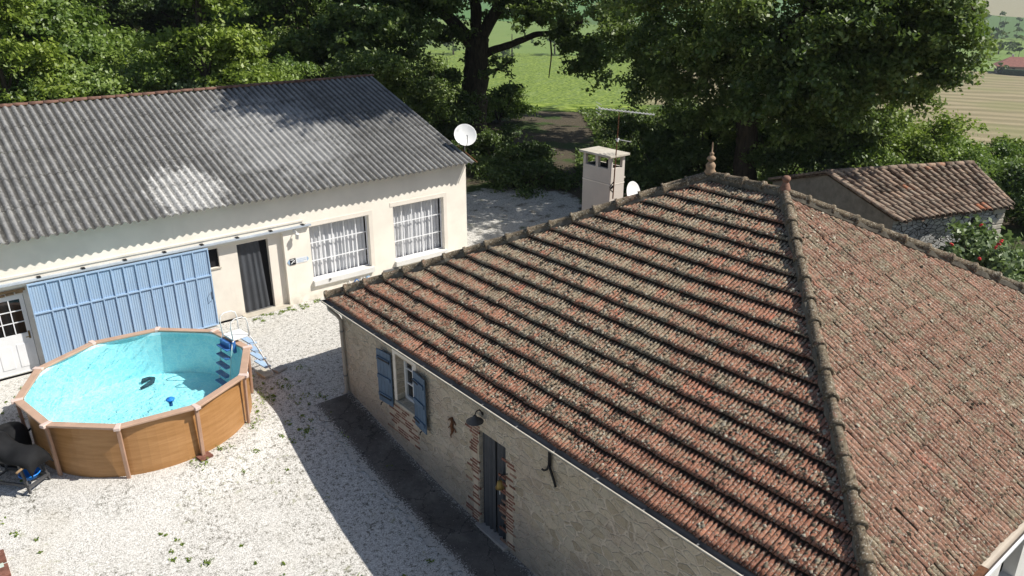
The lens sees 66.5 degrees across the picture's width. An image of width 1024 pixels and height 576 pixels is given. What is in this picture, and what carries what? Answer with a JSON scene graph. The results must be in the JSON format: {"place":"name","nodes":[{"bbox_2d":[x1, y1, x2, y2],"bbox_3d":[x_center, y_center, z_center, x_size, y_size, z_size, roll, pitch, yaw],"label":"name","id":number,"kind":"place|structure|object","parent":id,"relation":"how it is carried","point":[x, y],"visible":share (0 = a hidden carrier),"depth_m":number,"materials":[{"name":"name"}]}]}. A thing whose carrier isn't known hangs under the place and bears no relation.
{"place":"outdoors","nodes":[
{"label":"outdoors","id":0,"kind":"place"},
{"bbox_2d":[310,392,535,575],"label":"path","id":1,"kind":"structure","parent":0,"point":[442,519],"depth_m":15.99,"materials":[{"name":"concrete"}]},
{"bbox_2d":[0,89,1023,575],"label":"ground","id":2,"kind":"structure","parent":0,"point":[322,507],"depth_m":15.36,"materials":[{"name":"white gravel"}]},
{"bbox_2d":[0,549,10,575],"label":"paving border","id":3,"kind":"object","parent":2,"relation":"on","point":[5,570],"visible":1,"depth_m":13.50,"materials":[{"name":"red brick"}]},
{"bbox_2d":[0,421,31,467],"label":"covered pump","id":4,"kind":"object","parent":2,"relation":"on","point":[18,432],"visible":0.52,"depth_m":15.65,"materials":[{"name":"fabric"}]},
{"bbox_2d":[0,431,53,493],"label":"covered grill","id":5,"kind":"object","parent":2,"relation":"on","point":[30,459],"visible":1,"depth_m":14.90,"materials":[{"name":"grey fabric"}]},
{"bbox_2d":[18,467,40,480],"bbox_3d":[-9.334,3.611,15.124,0.390,0.105,0.390,-17,27,-36],"label":"plastic basin","id":6,"kind":"object","parent":5,"relation":"on","point":[28,476],"visible":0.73,"depth_m":15.13,"materials":[{"name":"blue plastic"}]},
{"bbox_2d":[0,58,76,103],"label":"shrub","id":7,"kind":"object","parent":2,"relation":"on","point":[32,79],"visible":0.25,"depth_m":29.80,"materials":[{"name":"green plant"}]},
{"bbox_2d":[0,0,102,180],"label":"woodland tree","id":8,"kind":"object","parent":2,"relation":"on","point":[25,54],"visible":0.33,"depth_m":29.60,"materials":[{"name":"green plant"}]},
{"bbox_2d":[6,0,101,27],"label":"woodland tree","id":9,"kind":"object","parent":2,"relation":"on","point":[83,7],"visible":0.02,"depth_m":44.01,"materials":[{"name":"green plant"}]},
{"bbox_2d":[0,0,132,145],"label":"woodland tree","id":10,"kind":"object","parent":2,"relation":"on","point":[76,47],"visible":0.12,"depth_m":32.74,"materials":[{"name":"green plant"}]},
{"bbox_2d":[37,0,155,139],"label":"woodland tree","id":11,"kind":"object","parent":2,"relation":"on","point":[89,17],"visible":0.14,"depth_m":36.33,"materials":[{"name":"green plant"}]},
{"bbox_2d":[53,42,206,137],"bbox_3d":[-15.921,-7.308,33.876,7.503,6.375,6.126,-17,27,-36],"label":"shrub","id":12,"kind":"object","parent":2,"relation":"on","point":[103,80],"visible":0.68,"depth_m":31.84,"materials":[{"name":"green plant"}]},
{"bbox_2d":[11,326,253,478],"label":"swimming pool","id":13,"kind":"structure","parent":2,"relation":"on","point":[90,408],"depth_m":17.45,"materials":[{"name":"brown wood"}]},
{"bbox_2d":[140,376,154,389],"bbox_3d":[-8.798,2.279,18.852,0.322,0.129,0.499,-6,22,-14],"label":"pool cleaner","id":14,"kind":"object","parent":13,"relation":"on","point":[150,382],"visible":1,"depth_m":18.86,"materials":[{"name":"grey plastic"}]},
{"bbox_2d":[166,397,174,405],"bbox_3d":[-7.057,2.348,16.146,0.180,0.190,0.180,-17,27,-36],"label":"floating dispenser","id":15,"kind":"object","parent":13,"relation":"on","point":[170,400],"visible":1,"depth_m":16.11,"materials":[{"name":"blue plastic"}]},
{"bbox_2d":[215,311,273,385],"bbox_3d":[-6.509,1.441,18.748,0.645,1.812,1.271,20,29,40],"label":"pool ladder","id":16,"kind":"object","parent":13,"relation":"attached to","point":[227,345],"visible":0.88,"depth_m":18.55,"materials":[{"name":"blue paint"}]},
{"bbox_2d":[96,0,225,63],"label":"woodland tree","id":17,"kind":"object","parent":2,"relation":"on","point":[141,8],"visible":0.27,"depth_m":47.57,"materials":[{"name":"green plant"}]},
{"bbox_2d":[115,65,213,93],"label":"shrub","id":18,"kind":"object","parent":2,"relation":"on","point":[186,85],"visible":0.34,"depth_m":32.25,"materials":[{"name":"green plant"}]},
{"bbox_2d":[113,0,290,179],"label":"woodland tree","id":19,"kind":"object","parent":2,"relation":"on","point":[174,48],"visible":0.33,"depth_m":31.90,"materials":[{"name":"green plant"}]},
{"bbox_2d":[145,0,286,28],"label":"woodland tree","id":20,"kind":"object","parent":2,"relation":"on","point":[173,7],"visible":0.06,"depth_m":46.91,"materials":[{"name":"green plant"}]},
{"bbox_2d":[0,298,434,575],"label":"weeds","id":21,"kind":"object","parent":2,"relation":"on","point":[242,471],"visible":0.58,"depth_m":17.38,"materials":[{"name":"green plant"}]},
{"bbox_2d":[194,43,262,175],"bbox_3d":[-11.488,-7.261,33.941,4.552,6.955,3.717,-3,22,-7],"label":"woodland tree","id":22,"kind":"object","parent":2,"relation":"on","point":[226,55],"visible":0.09,"depth_m":32.38,"materials":[{"name":"green plant"}]},
{"bbox_2d":[0,74,477,380],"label":"barn","id":23,"kind":"structure","parent":2,"relation":"on","point":[103,237],"depth_m":22.05,"materials":[{"name":"metal"}]},
{"bbox_2d":[0,294,39,377],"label":"door","id":24,"kind":"structure","parent":23,"relation":"in","point":[18,353],"depth_m":18.82,"materials":[{"name":"white paint"}]},
{"bbox_2d":[26,248,218,362],"bbox_3d":[-9.778,0.472,20.042,4.250,2.230,0.115,-17,27,-36],"label":"sliding door","id":25,"kind":"structure","parent":23,"relation":"in","point":[176,290],"depth_m":19.91,"materials":[{"name":"blue paint"}]},
{"bbox_2d":[208,248,221,269],"bbox_3d":[-8.168,-0.804,21.387,0.320,0.590,0.140,-17,27,-36],"label":"window","id":26,"kind":"structure","parent":23,"relation":"in","point":[213,257],"depth_m":21.42,"materials":[{"name":"glass"}]},
{"bbox_2d":[236,239,292,317],"bbox_3d":[-7.143,-0.321,22.380,1.450,2.180,0.420,-17,27,-36],"label":"door","id":27,"kind":"structure","parent":23,"relation":"in","point":[252,256],"depth_m":22.40,"materials":[{"name":"grey fabric"}]},
{"bbox_2d":[293,230,298,239],"bbox_3d":[-6.192,-1.525,22.426,0.140,0.253,0.227,-17,27,-36],"label":"wall light","id":28,"kind":"object","parent":23,"relation":"attached to","point":[296,235],"visible":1,"depth_m":22.37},
{"bbox_2d":[287,256,308,264],"bbox_3d":[-6.240,-0.804,22.809,0.680,0.190,0.023,-17,27,-36],"label":"arrow sign","id":29,"kind":"object","parent":23,"relation":"attached to","point":[293,261],"visible":1,"depth_m":22.80,"materials":[{"name":"white metal"}]},
{"bbox_2d":[305,210,375,286],"bbox_3d":[-5.235,-1.260,23.729,2.190,1.970,0.490,-17,27,-36],"label":"window","id":30,"kind":"structure","parent":23,"relation":"in","point":[340,245],"depth_m":23.82,"materials":[{"name":"glass"}]},
{"bbox_2d":[383,267,398,271],"bbox_3d":[-3.865,-0.494,25.009,0.560,0.260,0.026,-17,27,-36],"label":"wall plaque","id":31,"kind":"object","parent":23,"relation":"attached to","point":[392,269],"depth_m":24.97,"materials":[{"name":"metal"}]},
{"bbox_2d":[390,192,447,266],"bbox_3d":[-3.064,-1.945,25.360,2.130,2.100,0.490,-17,27,-36],"label":"window","id":32,"kind":"structure","parent":23,"relation":"in","point":[416,225],"depth_m":25.46,"materials":[{"name":"glass"}]},
{"bbox_2d":[454,124,476,150],"bbox_3d":[-1.515,-4.902,25.686,0.713,0.916,0.533,-17,27,-36],"label":"satellite dish","id":33,"kind":"object","parent":23,"relation":"attached to","point":[465,135],"visible":1,"depth_m":25.70,"materials":[{"name":"metal"}]},
{"bbox_2d":[193,0,321,75],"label":"woodland tree","id":34,"kind":"object","parent":2,"relation":"on","point":[250,14],"visible":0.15,"depth_m":39.31,"materials":[{"name":"green plant"}]},
{"bbox_2d":[196,52,326,83],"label":"shrub","id":35,"kind":"object","parent":2,"relation":"on","point":[290,68],"visible":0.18,"depth_m":35.12,"materials":[{"name":"green plant"}]},
{"bbox_2d":[255,368,273,377],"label":"paving slab","id":36,"kind":"structure","parent":2,"relation":"on","point":[264,372],"depth_m":19.25,"materials":[{"name":"stone"}]},
{"bbox_2d":[201,0,348,53],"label":"woodland tree","id":37,"kind":"object","parent":2,"relation":"on","point":[288,23],"visible":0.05,"depth_m":49.75,"materials":[{"name":"green plant"}]},
{"bbox_2d":[272,365,286,372],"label":"paving slab","id":38,"kind":"structure","parent":2,"relation":"on","point":[279,368],"depth_m":19.28,"materials":[{"name":"grey stone"}]},
{"bbox_2d":[242,0,336,121],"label":"woodland tree","id":39,"kind":"object","parent":2,"relation":"on","point":[294,41],"visible":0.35,"depth_m":39.16,"materials":[{"name":"green plant"}]},
{"bbox_2d":[302,0,346,63],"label":"woodland tree","id":40,"kind":"object","parent":2,"relation":"on","point":[310,24],"visible":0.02,"depth_m":51.33,"materials":[{"name":"green plant"}]},
{"bbox_2d":[304,0,401,100],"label":"woodland tree","id":41,"kind":"object","parent":2,"relation":"on","point":[322,61],"visible":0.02,"depth_m":42.52,"materials":[{"name":"green plant"}]},
{"bbox_2d":[313,45,418,86],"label":"shrub","id":42,"kind":"object","parent":2,"relation":"on","point":[398,68],"visible":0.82,"depth_m":36.98,"materials":[{"name":"green plant"}]},
{"bbox_2d":[374,46,459,124],"bbox_3d":[-5.278,-9.625,40.807,5.296,5.834,5.663,-17,27,-36],"label":"shrub","id":43,"kind":"object","parent":2,"relation":"on","point":[423,93],"visible":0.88,"depth_m":39.66,"materials":[{"name":"green plant"}]},
{"bbox_2d":[407,57,466,124],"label":"shrub","id":44,"kind":"object","parent":2,"relation":"on","point":[448,74],"visible":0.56,"depth_m":45.40,"materials":[{"name":"green plant"}]},
{"bbox_2d":[424,88,491,145],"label":"shrub","id":45,"kind":"object","parent":2,"relation":"on","point":[463,107],"visible":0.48,"depth_m":44.68,"materials":[{"name":"green plant"}]},
{"bbox_2d":[307,0,641,131],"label":"oak tree","id":46,"kind":"object","parent":2,"relation":"on","point":[349,28],"visible":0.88,"depth_m":42.23,"materials":[{"name":"green plant"}]},
{"bbox_2d":[451,122,562,177],"bbox_3d":[-0.445,-7.197,40.770,7.427,2.884,5.815,-17,27,-36],"label":"shrub","id":47,"kind":"object","parent":2,"relation":"on","point":[483,152],"visible":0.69,"depth_m":39.78,"materials":[{"name":"green plant"}]},
{"bbox_2d":[486,80,539,124],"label":"shrub","id":48,"kind":"object","parent":2,"relation":"on","point":[505,101],"visible":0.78,"depth_m":50.94,"materials":[{"name":"green plant"}]},
{"bbox_2d":[474,153,582,199],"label":"shrub","id":49,"kind":"object","parent":2,"relation":"on","point":[519,175],"visible":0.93,"depth_m":35.44,"materials":[{"name":"green plant"}]},
{"bbox_2d":[425,106,808,196],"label":"ground cover","id":50,"kind":"object","parent":2,"relation":"on","point":[579,156],"visible":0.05,"depth_m":48.04,"materials":[{"name":"green plant"}]},
{"bbox_2d":[587,95,713,166],"bbox_3d":[6.845,-7.353,37.534,6.569,4.463,5.773,4,22,10],"label":"shrub","id":51,"kind":"object","parent":2,"relation":"on","point":[634,126],"visible":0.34,"depth_m":36.58,"materials":[{"name":"green plant"}]},
{"bbox_2d":[616,138,724,189],"bbox_3d":[6.637,-5.429,35.484,5.169,3.069,5.276,-3,22,-9],"label":"shrub","id":52,"kind":"object","parent":2,"relation":"on","point":[650,170],"visible":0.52,"depth_m":33.96,"materials":[{"name":"green plant"}]},
{"bbox_2d":[320,143,1023,575],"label":"stone house","id":53,"kind":"structure","parent":2,"relation":"on","point":[708,371],"depth_m":13.10,"materials":[{"name":"brown tile"}]},
{"bbox_2d":[392,349,416,415],"bbox_3d":[-2.149,1.948,16.463,0.325,1.323,0.924,-17,27,-36],"label":"window","id":54,"kind":"structure","parent":53,"relation":"in","point":[408,369],"depth_m":16.69,"materials":[{"name":"white paint"}]},
{"bbox_2d":[448,417,455,436],"bbox_3d":[-1.170,2.737,15.260,0.078,0.495,0.270,-17,27,-36],"label":"gecko ornament","id":55,"kind":"object","parent":53,"relation":"attached to","point":[451,426],"visible":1,"depth_m":15.20,"materials":[{"name":"metal"}]},
{"bbox_2d":[466,409,483,425],"bbox_3d":[-0.666,2.326,14.183,0.349,0.213,0.321,-17,27,-36],"label":"wall lamp","id":56,"kind":"object","parent":53,"relation":"attached to","point":[474,420],"visible":1,"depth_m":14.14,"materials":[{"name":"black metal"}]},
{"bbox_2d":[475,433,507,551],"bbox_3d":[-0.314,3.791,14.709,0.336,2.300,0.945,-17,27,-36],"label":"door","id":57,"kind":"structure","parent":53,"relation":"in","point":[493,452],"depth_m":14.79,"materials":[{"name":"wood"}]},
{"bbox_2d":[495,474,507,490],"bbox_3d":[-0.184,3.529,14.063,0.271,0.407,0.174,-17,27,-36],"label":"wall bell","id":58,"kind":"object","parent":53,"relation":"attached to","point":[499,486],"depth_m":13.99,"materials":[{"name":"gold metal"}]},
{"bbox_2d":[541,452,556,487],"bbox_3d":[0.623,2.939,12.941,0.051,0.692,0.367,-17,27,-36],"label":"wall iron","id":59,"kind":"object","parent":53,"relation":"attached to","point":[550,469],"visible":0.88,"depth_m":12.93,"materials":[{"name":"black metal"}]},
{"bbox_2d":[596,102,654,198],"bbox_3d":[3.082,-3.747,21.396,1.568,2.620,0.546,-3,22,-8],"label":"tv aerial","id":60,"kind":"object","parent":53,"relation":"attached to","point":[611,185],"visible":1,"depth_m":21.20,"materials":[{"name":"metal"}]},
{"bbox_2d":[623,181,639,195],"bbox_3d":[3.501,-2.754,22.539,0.514,0.638,0.517,-2,22,-5],"label":"satellite dish","id":61,"kind":"object","parent":53,"relation":"attached to","point":[633,188],"visible":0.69,"depth_m":22.57,"materials":[{"name":"metal"}]},
{"bbox_2d":[631,107,772,178],"bbox_3d":[8.245,-6.548,35.797,7.054,3.784,6.318,-17,27,-36],"label":"shrub","id":62,"kind":"object","parent":2,"relation":"on","point":[692,149],"visible":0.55,"depth_m":34.51,"materials":[{"name":"green plant"}]},
{"bbox_2d":[718,121,834,184],"bbox_3d":[12.369,-6.014,34.249,6.459,3.891,5.796,-3,22,-7],"label":"shrub","id":63,"kind":"object","parent":2,"relation":"on","point":[772,162],"visible":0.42,"depth_m":32.70,"materials":[{"name":"green plant"}]},
{"bbox_2d":[583,0,983,180],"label":"oak tree","id":64,"kind":"object","parent":2,"relation":"on","point":[752,64],"visible":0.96,"depth_m":28.41,"materials":[{"name":"green plant"}]},
{"bbox_2d":[797,138,861,173],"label":"shrub","id":65,"kind":"object","parent":2,"relation":"on","point":[829,157],"visible":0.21,"depth_m":32.55,"materials":[{"name":"green plant"}]},
{"bbox_2d":[804,133,932,168],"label":"shrub","id":66,"kind":"object","parent":2,"relation":"on","point":[868,158],"visible":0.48,"depth_m":31.57,"materials":[{"name":"green plant"}]},
{"bbox_2d":[767,0,1004,151],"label":"oak tree","id":67,"kind":"object","parent":2,"relation":"on","point":[945,29],"visible":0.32,"depth_m":26.50,"materials":[{"name":"green plant"}]},
{"bbox_2d":[768,160,1014,248],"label":"outbuilding","id":68,"kind":"structure","parent":2,"relation":"on","point":[926,202],"depth_m":26.65,"materials":[{"name":"tile"}]},
{"bbox_2d":[836,102,997,164],"bbox_3d":[16.758,-5.858,33.400,6.267,4.213,5.246,9,23,21],"label":"shrub","id":69,"kind":"object","parent":2,"relation":"on","point":[919,143],"visible":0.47,"depth_m":31.99,"materials":[{"name":"green plant"}]},
{"bbox_2d":[896,132,1004,176],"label":"shrub","id":70,"kind":"object","parent":2,"relation":"on","point":[974,152],"visible":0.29,"depth_m":31.54,"materials":[{"name":"green plant"}]},
{"bbox_2d":[938,214,1023,281],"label":"oleander bush","id":71,"kind":"object","parent":2,"relation":"on","point":[981,247],"visible":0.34,"depth_m":23.74,"materials":[{"name":"green plant"}]},
{"bbox_2d":[941,131,1023,167],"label":"shrub","id":72,"kind":"object","parent":2,"relation":"on","point":[1019,142],"visible":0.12,"depth_m":37.17,"materials":[{"name":"green plant"}]},
{"bbox_2d":[971,138,1023,195],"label":"shrub","id":73,"kind":"object","parent":2,"relation":"on","point":[1010,149],"visible":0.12,"depth_m":34.61,"materials":[{"name":"green plant"}]},
{"bbox_2d":[992,158,1023,225],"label":"shrub","id":74,"kind":"object","parent":2,"relation":"on","point":[1012,172],"visible":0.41,"depth_m":30.14,"materials":[{"name":"green plant"}]},
{"bbox_2d":[95,0,1023,146],"bbox_3d":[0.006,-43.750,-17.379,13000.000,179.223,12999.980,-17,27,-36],"label":"field","id":75,"kind":"structure","parent":0,"point":[994,100],"depth_m":336.71,"materials":[{"name":"green plant"}]},
{"bbox_2d":[96,0,144,32],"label":"woodland tree","id":76,"kind":"object","parent":75,"relation":"on","point":[118,24],"visible":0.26,"depth_m":54.51,"materials":[{"name":"green plant"}]},
{"bbox_2d":[101,0,192,40],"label":"woodland tree","id":77,"kind":"object","parent":75,"relation":"on","point":[113,1],"visible":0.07,"depth_m":52.28,"materials":[{"name":"green plant"}]},
{"bbox_2d":[441,29,458,54],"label":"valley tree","id":78,"kind":"object","parent":75,"relation":"on","point":[454,48],"visible":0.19,"depth_m":458.19,"materials":[{"name":"green plant"}]},
{"bbox_2d":[496,39,533,55],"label":"valley tree","id":79,"kind":"object","parent":75,"relation":"on","point":[505,52],"visible":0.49,"depth_m":449.19,"materials":[{"name":"green plant"}]},
{"bbox_2d":[542,27,559,53],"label":"valley tree","id":80,"kind":"object","parent":75,"relation":"on","point":[554,42],"visible":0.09,"depth_m":459.55,"materials":[{"name":"green plant"}]},
{"bbox_2d":[983,25,1009,38],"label":"valley tree","id":81,"kind":"object","parent":75,"relation":"on","point":[999,32],"visible":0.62,"depth_m":564.27,"materials":[{"name":"green plant"}]},
{"bbox_2d":[992,11,1006,38],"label":"valley tree","id":82,"kind":"object","parent":75,"relation":"on","point":[1002,22],"visible":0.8,"depth_m":572.24,"materials":[{"name":"green plant"}]},
{"bbox_2d":[995,62,1008,73],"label":"round hedge","id":83,"kind":"object","parent":75,"relation":"on","point":[999,69],"visible":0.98,"depth_m":366.60,"materials":[{"name":"green plant"}]},
{"bbox_2d":[1000,21,1008,38],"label":"valley tree","id":84,"kind":"object","parent":75,"relation":"on","point":[1001,26],"visible":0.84,"depth_m":575.26,"materials":[{"name":"green plant"}]},
{"bbox_2d":[994,40,1015,54],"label":"valley tree","id":85,"kind":"object","parent":75,"relation":"on","point":[1004,44],"visible":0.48,"depth_m":461.23,"materials":[{"name":"green plant"}]},
{"bbox_2d":[993,54,1023,72],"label":"house","id":86,"kind":"structure","parent":75,"relation":"on","point":[1012,62],"depth_m":368.01,"materials":[{"name":"red tile"}]},
{"bbox_2d":[1001,69,1023,75],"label":"hedge","id":87,"kind":"object","parent":75,"relation":"on","point":[1015,72],"visible":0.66,"depth_m":361.52,"materials":[{"name":"green plant"}]},
{"bbox_2d":[1005,41,1021,49],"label":"valley tree","id":88,"kind":"object","parent":75,"relation":"on","point":[1014,45],"visible":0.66,"depth_m":487.09,"materials":[{"name":"green plant"}]},
{"bbox_2d":[1012,35,1023,56],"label":"valley tree","id":89,"kind":"object","parent":75,"relation":"on","point":[1019,49],"visible":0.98,"depth_m":422.62,"materials":[{"name":"green plant"}]},
{"bbox_2d":[1014,17,1023,36],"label":"valley tree","id":90,"kind":"object","parent":75,"relation":"on","point":[1018,24],"visible":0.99,"depth_m":580.43,"materials":[{"name":"green plant"}]}
]}

